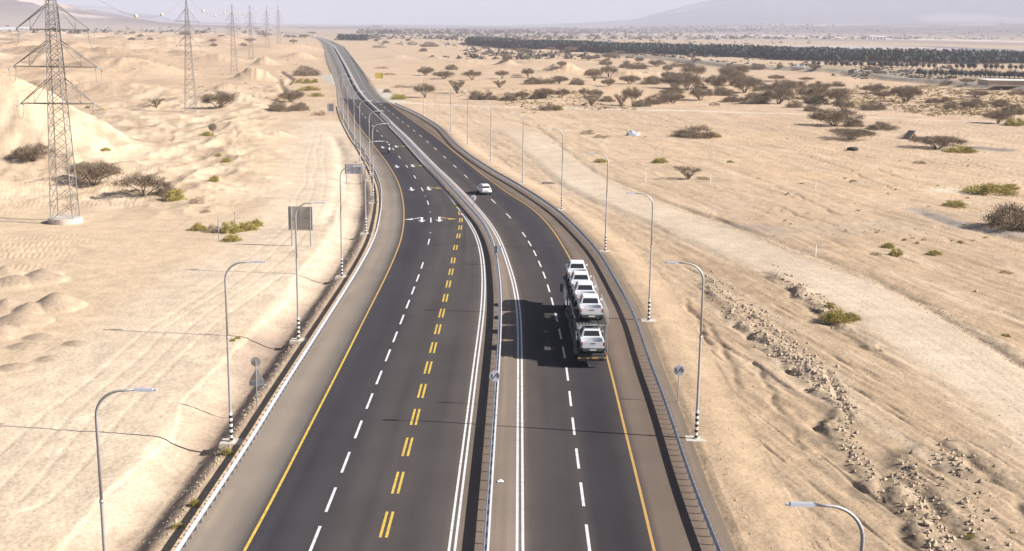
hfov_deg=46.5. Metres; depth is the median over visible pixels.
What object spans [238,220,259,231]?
desert bush
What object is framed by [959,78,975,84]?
acacia tree
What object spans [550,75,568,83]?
acacia tree
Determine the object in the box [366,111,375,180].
street lamp
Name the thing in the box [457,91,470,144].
street lamp
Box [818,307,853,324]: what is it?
desert bush
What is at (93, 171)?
acacia tree
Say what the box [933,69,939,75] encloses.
orchard palm
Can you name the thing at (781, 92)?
acacia tree
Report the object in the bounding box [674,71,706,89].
acacia tree
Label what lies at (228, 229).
desert bush
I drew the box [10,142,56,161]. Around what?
acacia tree
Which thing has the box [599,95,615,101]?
thorn thicket
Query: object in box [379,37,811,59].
desert scrub
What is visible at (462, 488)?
white road markings
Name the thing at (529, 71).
acacia tree
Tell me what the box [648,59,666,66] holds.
acacia tree
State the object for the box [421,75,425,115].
street lamp
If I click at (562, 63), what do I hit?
acacia tree
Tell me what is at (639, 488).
orange road markings
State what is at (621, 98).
thorn bush
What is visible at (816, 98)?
thorn thicket
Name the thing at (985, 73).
orchard palm
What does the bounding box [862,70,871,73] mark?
hut
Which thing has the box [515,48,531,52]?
acacia tree
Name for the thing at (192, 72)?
electricity pylon
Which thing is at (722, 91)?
thorn thicket
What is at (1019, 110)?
thorn thicket
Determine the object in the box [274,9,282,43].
electricity pylon
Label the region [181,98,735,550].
road
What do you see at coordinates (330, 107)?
road sign
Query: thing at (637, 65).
thorn thicket
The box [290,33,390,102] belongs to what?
old road
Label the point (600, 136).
dry shrub
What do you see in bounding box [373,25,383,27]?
building
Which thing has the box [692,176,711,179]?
dry shrub
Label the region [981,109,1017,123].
acacia tree
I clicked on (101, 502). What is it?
street lamp
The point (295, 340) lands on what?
street lamp
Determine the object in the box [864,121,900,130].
thorn thicket
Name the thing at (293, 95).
acacia tree
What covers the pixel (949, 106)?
thorn thicket
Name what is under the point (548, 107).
thorn thicket
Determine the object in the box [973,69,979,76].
orchard palm
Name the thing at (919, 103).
dry grass
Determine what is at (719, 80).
acacia tree
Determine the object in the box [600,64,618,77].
acacia tree
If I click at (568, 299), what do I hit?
car carrier truck
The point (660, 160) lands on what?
desert bush
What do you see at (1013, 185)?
desert bush
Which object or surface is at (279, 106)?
thorn thicket
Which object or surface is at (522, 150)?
street lamp
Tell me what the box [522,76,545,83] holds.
thorn thicket
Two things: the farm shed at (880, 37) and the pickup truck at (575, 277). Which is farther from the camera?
the farm shed at (880, 37)
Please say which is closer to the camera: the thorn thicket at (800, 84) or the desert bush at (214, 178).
the desert bush at (214, 178)
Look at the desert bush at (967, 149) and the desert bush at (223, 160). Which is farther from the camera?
the desert bush at (967, 149)
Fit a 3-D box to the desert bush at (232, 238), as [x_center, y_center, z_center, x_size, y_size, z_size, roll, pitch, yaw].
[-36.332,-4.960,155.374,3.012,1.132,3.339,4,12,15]
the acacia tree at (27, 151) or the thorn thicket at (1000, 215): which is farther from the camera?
the acacia tree at (27, 151)
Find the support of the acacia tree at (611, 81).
on the ground at (130, 258)
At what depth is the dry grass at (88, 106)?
457.56 m
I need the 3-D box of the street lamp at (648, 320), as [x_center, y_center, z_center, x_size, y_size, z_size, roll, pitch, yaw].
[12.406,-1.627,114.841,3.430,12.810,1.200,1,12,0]
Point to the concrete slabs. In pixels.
(909, 134)
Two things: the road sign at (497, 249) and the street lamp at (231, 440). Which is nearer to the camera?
the street lamp at (231, 440)
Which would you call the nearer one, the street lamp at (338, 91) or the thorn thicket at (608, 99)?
the street lamp at (338, 91)
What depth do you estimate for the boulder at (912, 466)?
77.75 m
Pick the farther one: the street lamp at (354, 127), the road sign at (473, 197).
the street lamp at (354, 127)
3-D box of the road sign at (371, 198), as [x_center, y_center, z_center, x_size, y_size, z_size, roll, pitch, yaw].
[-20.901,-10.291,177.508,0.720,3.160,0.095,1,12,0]
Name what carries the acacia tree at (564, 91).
on the ground at (130, 258)
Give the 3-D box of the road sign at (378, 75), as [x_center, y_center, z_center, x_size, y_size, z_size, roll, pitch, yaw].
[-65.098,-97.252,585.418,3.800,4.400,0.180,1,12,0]
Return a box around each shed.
[868,36,875,39]
[876,36,885,39]
[977,79,1023,86]
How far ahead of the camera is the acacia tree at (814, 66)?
761.60 m
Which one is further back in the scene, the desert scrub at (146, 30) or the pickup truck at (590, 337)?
the desert scrub at (146, 30)
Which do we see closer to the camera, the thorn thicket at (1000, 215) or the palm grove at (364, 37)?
the thorn thicket at (1000, 215)
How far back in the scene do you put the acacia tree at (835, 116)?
346.16 m
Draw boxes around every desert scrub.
[0,21,303,37]
[356,1,834,33]
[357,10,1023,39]
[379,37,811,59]
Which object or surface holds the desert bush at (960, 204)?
on the ground at (130, 258)
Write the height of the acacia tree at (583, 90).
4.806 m
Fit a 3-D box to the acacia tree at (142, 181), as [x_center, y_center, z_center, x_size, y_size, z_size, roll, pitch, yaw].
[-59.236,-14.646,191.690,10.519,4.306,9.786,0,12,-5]
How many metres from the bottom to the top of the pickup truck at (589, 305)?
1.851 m
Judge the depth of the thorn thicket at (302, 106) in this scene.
383.62 m
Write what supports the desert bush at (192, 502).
on the ground at (130, 258)
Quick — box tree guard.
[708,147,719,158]
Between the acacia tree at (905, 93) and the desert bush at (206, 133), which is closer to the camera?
the desert bush at (206, 133)
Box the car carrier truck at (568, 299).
[560,275,610,360]
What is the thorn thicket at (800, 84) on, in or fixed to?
on the ground at (130, 258)
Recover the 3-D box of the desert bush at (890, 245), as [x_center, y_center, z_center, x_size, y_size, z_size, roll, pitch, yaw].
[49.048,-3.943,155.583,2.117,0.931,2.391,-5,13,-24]
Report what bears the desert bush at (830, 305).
on the ground at (130, 258)
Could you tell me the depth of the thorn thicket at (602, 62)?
862.77 m
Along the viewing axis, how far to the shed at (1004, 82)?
560.31 m
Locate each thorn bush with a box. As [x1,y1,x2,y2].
[148,98,164,107]
[448,79,464,93]
[492,80,505,87]
[583,93,601,105]
[614,93,628,106]
[674,165,701,178]
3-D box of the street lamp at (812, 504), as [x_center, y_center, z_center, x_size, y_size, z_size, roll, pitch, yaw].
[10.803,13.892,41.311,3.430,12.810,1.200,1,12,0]
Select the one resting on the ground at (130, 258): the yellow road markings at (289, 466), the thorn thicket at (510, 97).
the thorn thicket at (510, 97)
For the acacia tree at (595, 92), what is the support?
on the ground at (130, 258)
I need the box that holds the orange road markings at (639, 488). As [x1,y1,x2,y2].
[330,56,655,550]
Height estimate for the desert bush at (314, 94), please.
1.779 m
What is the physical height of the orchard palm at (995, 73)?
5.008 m
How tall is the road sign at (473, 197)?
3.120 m
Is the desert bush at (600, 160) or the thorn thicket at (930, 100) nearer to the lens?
the desert bush at (600, 160)
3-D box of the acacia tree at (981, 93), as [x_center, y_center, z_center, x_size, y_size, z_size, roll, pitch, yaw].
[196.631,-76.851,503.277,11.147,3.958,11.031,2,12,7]
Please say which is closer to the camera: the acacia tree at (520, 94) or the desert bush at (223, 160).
the desert bush at (223, 160)
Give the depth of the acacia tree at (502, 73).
608.81 m
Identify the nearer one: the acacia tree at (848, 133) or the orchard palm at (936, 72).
the acacia tree at (848, 133)
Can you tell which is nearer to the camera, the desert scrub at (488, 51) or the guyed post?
the guyed post
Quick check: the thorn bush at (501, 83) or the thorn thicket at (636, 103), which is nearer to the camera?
the thorn thicket at (636, 103)
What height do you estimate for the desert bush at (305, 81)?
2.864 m
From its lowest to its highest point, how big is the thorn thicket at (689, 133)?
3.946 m
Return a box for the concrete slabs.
[902,130,916,139]
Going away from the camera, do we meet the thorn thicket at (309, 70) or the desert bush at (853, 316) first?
the desert bush at (853, 316)
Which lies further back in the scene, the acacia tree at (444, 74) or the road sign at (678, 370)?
the acacia tree at (444, 74)
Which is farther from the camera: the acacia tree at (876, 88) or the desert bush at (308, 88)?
the acacia tree at (876, 88)
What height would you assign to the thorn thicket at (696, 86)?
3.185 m
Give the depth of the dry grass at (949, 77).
800.72 m
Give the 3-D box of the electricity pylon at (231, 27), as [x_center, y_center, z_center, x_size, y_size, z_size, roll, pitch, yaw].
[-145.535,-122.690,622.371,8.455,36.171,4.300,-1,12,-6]
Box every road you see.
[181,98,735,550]
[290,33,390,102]
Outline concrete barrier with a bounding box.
[334,47,379,112]
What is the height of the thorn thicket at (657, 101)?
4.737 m
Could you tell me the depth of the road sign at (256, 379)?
87.54 m
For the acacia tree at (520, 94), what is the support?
on the ground at (130, 258)
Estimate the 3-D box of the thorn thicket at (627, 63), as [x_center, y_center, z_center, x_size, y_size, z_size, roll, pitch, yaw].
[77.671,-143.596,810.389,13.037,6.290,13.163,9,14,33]
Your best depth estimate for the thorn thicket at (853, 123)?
346.52 m
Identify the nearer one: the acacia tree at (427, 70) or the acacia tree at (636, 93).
the acacia tree at (636, 93)
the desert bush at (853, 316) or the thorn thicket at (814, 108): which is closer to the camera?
the desert bush at (853, 316)
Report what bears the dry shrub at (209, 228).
on the ground at (130, 258)
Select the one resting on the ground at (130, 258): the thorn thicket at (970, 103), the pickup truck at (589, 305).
the thorn thicket at (970, 103)
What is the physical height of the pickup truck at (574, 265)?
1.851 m
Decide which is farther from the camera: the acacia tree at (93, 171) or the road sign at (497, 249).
the acacia tree at (93, 171)
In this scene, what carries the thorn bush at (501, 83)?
on the ground at (130, 258)
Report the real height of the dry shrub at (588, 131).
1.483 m
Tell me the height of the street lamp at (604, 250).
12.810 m
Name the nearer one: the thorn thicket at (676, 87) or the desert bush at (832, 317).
the desert bush at (832, 317)
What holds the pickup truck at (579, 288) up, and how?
on the car carrier truck at (568, 299)
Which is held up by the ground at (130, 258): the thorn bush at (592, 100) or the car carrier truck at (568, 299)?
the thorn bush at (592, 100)
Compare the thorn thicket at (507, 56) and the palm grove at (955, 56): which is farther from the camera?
the palm grove at (955, 56)
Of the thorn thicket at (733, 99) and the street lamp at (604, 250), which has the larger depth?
the thorn thicket at (733, 99)
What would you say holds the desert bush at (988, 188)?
on the ground at (130, 258)
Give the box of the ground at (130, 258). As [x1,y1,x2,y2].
[0,24,1023,550]
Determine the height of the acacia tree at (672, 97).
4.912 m
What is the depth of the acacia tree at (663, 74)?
608.57 m
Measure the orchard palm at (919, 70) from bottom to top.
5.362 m
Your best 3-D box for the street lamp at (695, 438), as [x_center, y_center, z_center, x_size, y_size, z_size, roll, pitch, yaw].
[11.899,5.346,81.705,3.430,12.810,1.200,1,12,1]
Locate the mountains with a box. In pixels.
[0,0,1023,37]
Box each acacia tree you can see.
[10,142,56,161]
[59,160,127,184]
[108,172,173,195]
[195,88,238,107]
[209,123,216,134]
[244,38,256,42]
[275,88,305,101]
[413,82,435,97]
[417,65,433,74]
[433,70,454,78]
[460,70,481,79]
[495,69,508,78]
[514,90,528,99]
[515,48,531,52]
[520,67,533,76]
[535,87,555,97]
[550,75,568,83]
[552,88,570,96]
[556,61,566,66]
[564,46,577,52]
[578,88,590,94]
[581,55,594,60]
[583,68,602,80]
[588,88,603,96]
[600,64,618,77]
[601,52,618,58]
[601,78,615,85]
[612,50,624,53]
[619,74,640,83]
[620,86,643,105]
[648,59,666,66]
[658,73,683,87]
[658,89,674,92]
[660,71,677,78]
[661,64,672,70]
[661,92,684,103]
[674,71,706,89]
[679,63,705,74]
[687,87,712,99]
[703,74,728,89]
[717,63,750,72]
[719,65,746,85]
[728,74,764,92]
[761,83,796,103]
[767,78,797,90]
[768,75,785,80]
[794,83,828,96]
[798,77,814,81]
[807,80,831,89]
[807,107,867,125]
[808,63,820,69]
[822,87,853,101]
[827,127,879,139]
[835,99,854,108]
[862,83,887,93]
[873,90,891,97]
[889,84,925,101]
[908,134,969,148]
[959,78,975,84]
[965,89,990,96]
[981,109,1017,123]
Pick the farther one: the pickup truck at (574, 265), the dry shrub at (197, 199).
the dry shrub at (197, 199)
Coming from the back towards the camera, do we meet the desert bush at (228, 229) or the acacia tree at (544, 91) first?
the acacia tree at (544, 91)
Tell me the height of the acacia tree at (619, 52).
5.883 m
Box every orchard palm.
[916,67,923,75]
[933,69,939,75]
[939,69,945,75]
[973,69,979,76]
[983,69,988,76]
[992,70,998,77]
[1006,70,1012,77]
[1011,69,1018,77]
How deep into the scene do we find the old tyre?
280.32 m
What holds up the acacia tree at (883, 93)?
on the ground at (130, 258)
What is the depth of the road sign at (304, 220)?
150.97 m
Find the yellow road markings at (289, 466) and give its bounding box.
[243,164,462,550]
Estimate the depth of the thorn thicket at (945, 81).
611.46 m
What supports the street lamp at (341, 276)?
on the ground at (130, 258)
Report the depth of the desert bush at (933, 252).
151.28 m
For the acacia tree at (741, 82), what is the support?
on the ground at (130, 258)
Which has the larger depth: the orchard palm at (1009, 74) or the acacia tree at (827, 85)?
the orchard palm at (1009, 74)
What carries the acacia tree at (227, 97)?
on the ground at (130, 258)
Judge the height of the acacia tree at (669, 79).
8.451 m
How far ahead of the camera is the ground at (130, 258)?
144.44 m
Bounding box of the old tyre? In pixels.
[847,147,858,150]
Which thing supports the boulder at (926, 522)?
on the ground at (130, 258)
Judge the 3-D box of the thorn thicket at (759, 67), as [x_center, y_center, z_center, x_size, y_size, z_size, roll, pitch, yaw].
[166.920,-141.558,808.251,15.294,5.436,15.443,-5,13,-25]
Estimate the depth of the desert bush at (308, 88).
497.25 m
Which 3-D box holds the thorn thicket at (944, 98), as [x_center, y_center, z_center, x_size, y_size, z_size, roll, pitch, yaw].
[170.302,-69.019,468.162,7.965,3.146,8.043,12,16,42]
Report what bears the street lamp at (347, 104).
on the ground at (130, 258)
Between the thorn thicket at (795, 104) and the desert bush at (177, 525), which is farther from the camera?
the thorn thicket at (795, 104)
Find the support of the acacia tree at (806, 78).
on the ground at (130, 258)
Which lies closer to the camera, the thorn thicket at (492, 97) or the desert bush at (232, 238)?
the desert bush at (232, 238)
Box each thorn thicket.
[154,181,177,195]
[267,100,294,111]
[290,102,311,110]
[292,65,321,75]
[420,41,439,46]
[445,64,458,69]
[469,90,484,99]
[479,91,498,99]
[497,92,517,100]
[501,53,512,59]
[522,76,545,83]
[528,89,544,98]
[532,103,564,110]
[543,78,555,82]
[568,77,584,84]
[599,57,611,64]
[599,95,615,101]
[618,60,630,67]
[625,62,647,68]
[632,99,651,106]
[639,75,660,84]
[645,94,668,104]
[662,83,688,93]
[668,60,693,66]
[670,124,717,138]
[693,83,708,88]
[712,86,734,95]
[720,93,741,101]
[737,90,772,103]
[748,82,769,90]
[750,63,766,69]
[784,100,803,107]
[794,80,804,87]
[802,94,828,103]
[802,103,826,111]
[830,81,845,86]
[841,119,865,127]
[854,100,886,110]
[863,65,880,70]
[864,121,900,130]
[924,97,938,102]
[938,96,952,102]
[939,80,953,84]
[941,102,963,109]
[958,98,990,107]
[980,202,1023,231]
[990,98,1009,106]
[1000,103,1023,114]
[1006,89,1023,94]
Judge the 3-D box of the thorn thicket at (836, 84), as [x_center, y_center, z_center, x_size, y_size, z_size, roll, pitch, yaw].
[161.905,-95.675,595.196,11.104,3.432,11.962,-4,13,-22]
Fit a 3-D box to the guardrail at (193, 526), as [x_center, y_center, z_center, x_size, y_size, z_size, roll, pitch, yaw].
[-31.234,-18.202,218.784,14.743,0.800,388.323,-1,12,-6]
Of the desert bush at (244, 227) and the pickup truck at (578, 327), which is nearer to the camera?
the pickup truck at (578, 327)
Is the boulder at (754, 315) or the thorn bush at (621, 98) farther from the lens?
the thorn bush at (621, 98)
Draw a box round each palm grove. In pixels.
[336,33,369,40]
[464,36,1023,63]
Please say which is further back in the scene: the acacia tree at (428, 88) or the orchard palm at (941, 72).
the orchard palm at (941, 72)
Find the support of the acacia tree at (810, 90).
on the ground at (130, 258)
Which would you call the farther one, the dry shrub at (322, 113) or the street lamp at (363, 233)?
the dry shrub at (322, 113)
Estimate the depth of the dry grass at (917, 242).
184.01 m
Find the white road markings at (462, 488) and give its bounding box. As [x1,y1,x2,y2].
[309,38,590,550]
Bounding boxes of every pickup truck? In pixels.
[565,260,587,281]
[568,271,591,293]
[571,281,596,304]
[572,313,595,332]
[576,293,602,319]
[577,326,604,352]
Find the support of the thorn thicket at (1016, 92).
on the ground at (130, 258)
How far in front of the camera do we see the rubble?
86.95 m
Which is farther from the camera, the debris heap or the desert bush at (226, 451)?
the debris heap
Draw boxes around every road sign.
[249,357,264,408]
[288,206,312,246]
[327,104,333,114]
[345,164,362,183]
[369,196,373,214]
[375,73,382,80]
[471,195,475,213]
[489,371,499,394]
[493,244,500,258]
[674,365,683,401]
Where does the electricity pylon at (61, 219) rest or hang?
on the ground at (130, 258)
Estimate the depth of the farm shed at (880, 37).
3246.18 m
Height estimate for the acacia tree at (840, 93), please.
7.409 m
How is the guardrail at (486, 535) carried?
on the road at (557, 512)
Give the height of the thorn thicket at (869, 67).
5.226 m
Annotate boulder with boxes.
[751,313,758,318]
[908,463,916,469]
[923,520,930,525]
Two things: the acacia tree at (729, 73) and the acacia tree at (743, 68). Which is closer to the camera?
the acacia tree at (729, 73)
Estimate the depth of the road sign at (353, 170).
215.99 m
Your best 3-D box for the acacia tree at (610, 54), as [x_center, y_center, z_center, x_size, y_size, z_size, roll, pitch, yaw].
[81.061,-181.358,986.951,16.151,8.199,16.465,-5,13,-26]
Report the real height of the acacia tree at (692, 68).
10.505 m
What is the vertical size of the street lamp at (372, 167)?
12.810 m
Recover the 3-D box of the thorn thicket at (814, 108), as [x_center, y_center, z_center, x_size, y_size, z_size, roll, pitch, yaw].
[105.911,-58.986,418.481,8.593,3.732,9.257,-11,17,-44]
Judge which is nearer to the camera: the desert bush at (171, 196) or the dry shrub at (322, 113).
the desert bush at (171, 196)
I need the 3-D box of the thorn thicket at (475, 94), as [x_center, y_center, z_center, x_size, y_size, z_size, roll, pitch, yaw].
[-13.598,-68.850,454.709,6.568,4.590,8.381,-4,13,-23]
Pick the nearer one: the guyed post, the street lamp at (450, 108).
the guyed post
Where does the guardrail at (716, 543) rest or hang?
on the road at (557, 512)
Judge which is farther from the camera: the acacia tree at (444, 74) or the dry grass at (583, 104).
the acacia tree at (444, 74)
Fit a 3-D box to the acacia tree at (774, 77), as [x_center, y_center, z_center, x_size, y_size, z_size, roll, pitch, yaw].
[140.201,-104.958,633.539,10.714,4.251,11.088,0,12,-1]
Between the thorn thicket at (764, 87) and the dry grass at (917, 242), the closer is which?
the dry grass at (917, 242)
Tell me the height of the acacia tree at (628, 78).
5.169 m
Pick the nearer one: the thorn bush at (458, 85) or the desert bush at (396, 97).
the desert bush at (396, 97)
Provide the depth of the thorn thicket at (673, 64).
850.87 m
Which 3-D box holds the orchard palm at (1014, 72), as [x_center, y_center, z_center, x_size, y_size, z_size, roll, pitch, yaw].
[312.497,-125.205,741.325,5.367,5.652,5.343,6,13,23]
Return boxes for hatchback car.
[476,184,491,194]
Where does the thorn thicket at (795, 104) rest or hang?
on the ground at (130, 258)
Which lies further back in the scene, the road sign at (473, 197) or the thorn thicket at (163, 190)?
the thorn thicket at (163, 190)
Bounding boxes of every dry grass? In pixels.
[83,39,306,114]
[457,88,636,112]
[538,122,1014,243]
[679,56,956,79]
[756,78,1023,115]
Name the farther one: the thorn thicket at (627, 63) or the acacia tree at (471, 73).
the thorn thicket at (627, 63)
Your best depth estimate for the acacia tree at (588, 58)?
980.62 m
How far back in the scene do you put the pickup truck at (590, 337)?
100.63 m
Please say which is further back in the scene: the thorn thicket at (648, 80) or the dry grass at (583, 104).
the thorn thicket at (648, 80)
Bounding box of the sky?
[49,0,706,24]
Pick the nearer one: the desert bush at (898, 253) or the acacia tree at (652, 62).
the desert bush at (898, 253)
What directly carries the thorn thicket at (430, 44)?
on the ground at (130, 258)
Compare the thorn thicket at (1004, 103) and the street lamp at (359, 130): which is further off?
the thorn thicket at (1004, 103)
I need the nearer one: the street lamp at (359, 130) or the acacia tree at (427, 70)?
the street lamp at (359, 130)
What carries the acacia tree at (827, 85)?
on the ground at (130, 258)
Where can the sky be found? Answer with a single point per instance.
(439, 12)
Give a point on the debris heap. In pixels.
(631, 133)
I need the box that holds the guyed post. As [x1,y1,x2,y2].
[214,215,224,238]
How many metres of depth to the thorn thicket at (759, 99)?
452.90 m
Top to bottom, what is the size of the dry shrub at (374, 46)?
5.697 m
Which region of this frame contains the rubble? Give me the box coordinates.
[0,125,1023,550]
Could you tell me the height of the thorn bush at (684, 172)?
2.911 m
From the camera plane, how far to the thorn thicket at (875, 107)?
427.15 m
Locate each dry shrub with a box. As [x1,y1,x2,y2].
[189,197,205,203]
[202,224,220,232]
[311,110,326,115]
[372,44,385,47]
[580,130,594,134]
[594,133,610,137]
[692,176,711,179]
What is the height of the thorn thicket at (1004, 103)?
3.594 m
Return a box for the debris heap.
[626,130,639,135]
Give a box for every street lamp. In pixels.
[95,388,156,550]
[219,261,265,447]
[289,202,325,344]
[335,165,362,279]
[338,74,342,115]
[347,84,353,132]
[351,91,360,145]
[357,100,372,162]
[360,141,384,235]
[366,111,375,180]
[369,123,389,203]
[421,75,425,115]
[441,84,452,132]
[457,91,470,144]
[486,101,493,161]
[509,113,526,183]
[547,128,566,210]
[588,152,610,252]
[627,192,656,322]
[664,261,706,442]
[785,501,864,550]
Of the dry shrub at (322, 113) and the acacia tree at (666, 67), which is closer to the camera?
the dry shrub at (322, 113)
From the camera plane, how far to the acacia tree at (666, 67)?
736.63 m
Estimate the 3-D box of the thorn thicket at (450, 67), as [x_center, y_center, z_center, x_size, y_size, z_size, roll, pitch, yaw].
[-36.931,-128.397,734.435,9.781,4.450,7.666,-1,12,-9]
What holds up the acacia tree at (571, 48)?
on the ground at (130, 258)
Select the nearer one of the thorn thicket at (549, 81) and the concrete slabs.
the concrete slabs
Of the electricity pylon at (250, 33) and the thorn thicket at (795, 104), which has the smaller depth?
the thorn thicket at (795, 104)
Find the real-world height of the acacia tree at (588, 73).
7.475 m
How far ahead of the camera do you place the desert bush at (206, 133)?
293.28 m
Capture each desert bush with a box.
[164,188,189,201]
[169,522,183,529]
[189,222,206,230]
[189,498,199,507]
[199,131,213,135]
[207,175,220,182]
[219,220,240,233]
[219,446,234,455]
[220,158,231,162]
[221,234,242,241]
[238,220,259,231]
[251,218,263,226]
[292,78,313,83]
[297,85,320,90]
[308,92,323,96]
[388,94,409,99]
[591,158,606,162]
[651,157,668,163]
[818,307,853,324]
[825,301,835,307]
[843,312,862,321]
[880,242,894,247]
[888,248,902,255]
[925,250,944,255]
[941,200,968,208]
[942,144,979,153]
[950,182,1018,195]
[1002,183,1021,190]
[1003,118,1023,125]
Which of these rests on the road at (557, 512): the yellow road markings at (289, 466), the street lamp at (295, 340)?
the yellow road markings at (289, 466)
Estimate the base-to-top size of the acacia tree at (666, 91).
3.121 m
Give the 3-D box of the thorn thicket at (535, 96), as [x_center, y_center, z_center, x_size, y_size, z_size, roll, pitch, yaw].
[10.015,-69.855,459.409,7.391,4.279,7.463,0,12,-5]
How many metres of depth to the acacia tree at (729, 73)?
590.46 m
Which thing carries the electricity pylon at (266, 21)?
on the ground at (130, 258)
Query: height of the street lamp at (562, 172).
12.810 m
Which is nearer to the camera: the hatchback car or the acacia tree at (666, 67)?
the hatchback car
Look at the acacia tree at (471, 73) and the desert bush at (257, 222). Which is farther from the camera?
the acacia tree at (471, 73)
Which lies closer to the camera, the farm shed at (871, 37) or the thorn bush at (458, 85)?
the thorn bush at (458, 85)
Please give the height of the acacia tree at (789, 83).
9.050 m
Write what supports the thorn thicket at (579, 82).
on the ground at (130, 258)
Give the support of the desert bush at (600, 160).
on the ground at (130, 258)
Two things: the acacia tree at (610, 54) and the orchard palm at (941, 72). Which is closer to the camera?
the orchard palm at (941, 72)
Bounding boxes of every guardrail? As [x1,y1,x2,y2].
[174,105,381,550]
[345,48,370,81]
[380,112,501,550]
[395,103,722,550]
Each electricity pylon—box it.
[8,0,101,224]
[173,0,201,111]
[225,5,240,73]
[245,6,254,58]
[264,6,271,47]
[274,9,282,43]
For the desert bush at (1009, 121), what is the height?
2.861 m
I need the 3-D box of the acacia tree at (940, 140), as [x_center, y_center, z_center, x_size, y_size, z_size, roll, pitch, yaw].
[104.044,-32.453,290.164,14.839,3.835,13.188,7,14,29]
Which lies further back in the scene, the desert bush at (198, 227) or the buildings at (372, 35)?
the buildings at (372, 35)
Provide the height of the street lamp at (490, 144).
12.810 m
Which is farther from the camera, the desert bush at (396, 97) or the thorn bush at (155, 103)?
the desert bush at (396, 97)
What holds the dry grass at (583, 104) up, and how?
on the ground at (130, 258)
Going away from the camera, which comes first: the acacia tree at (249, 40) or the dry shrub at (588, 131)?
the dry shrub at (588, 131)
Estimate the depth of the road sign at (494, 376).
89.06 m
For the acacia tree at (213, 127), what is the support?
on the ground at (130, 258)
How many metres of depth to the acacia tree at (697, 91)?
475.68 m
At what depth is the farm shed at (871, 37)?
3216.71 m

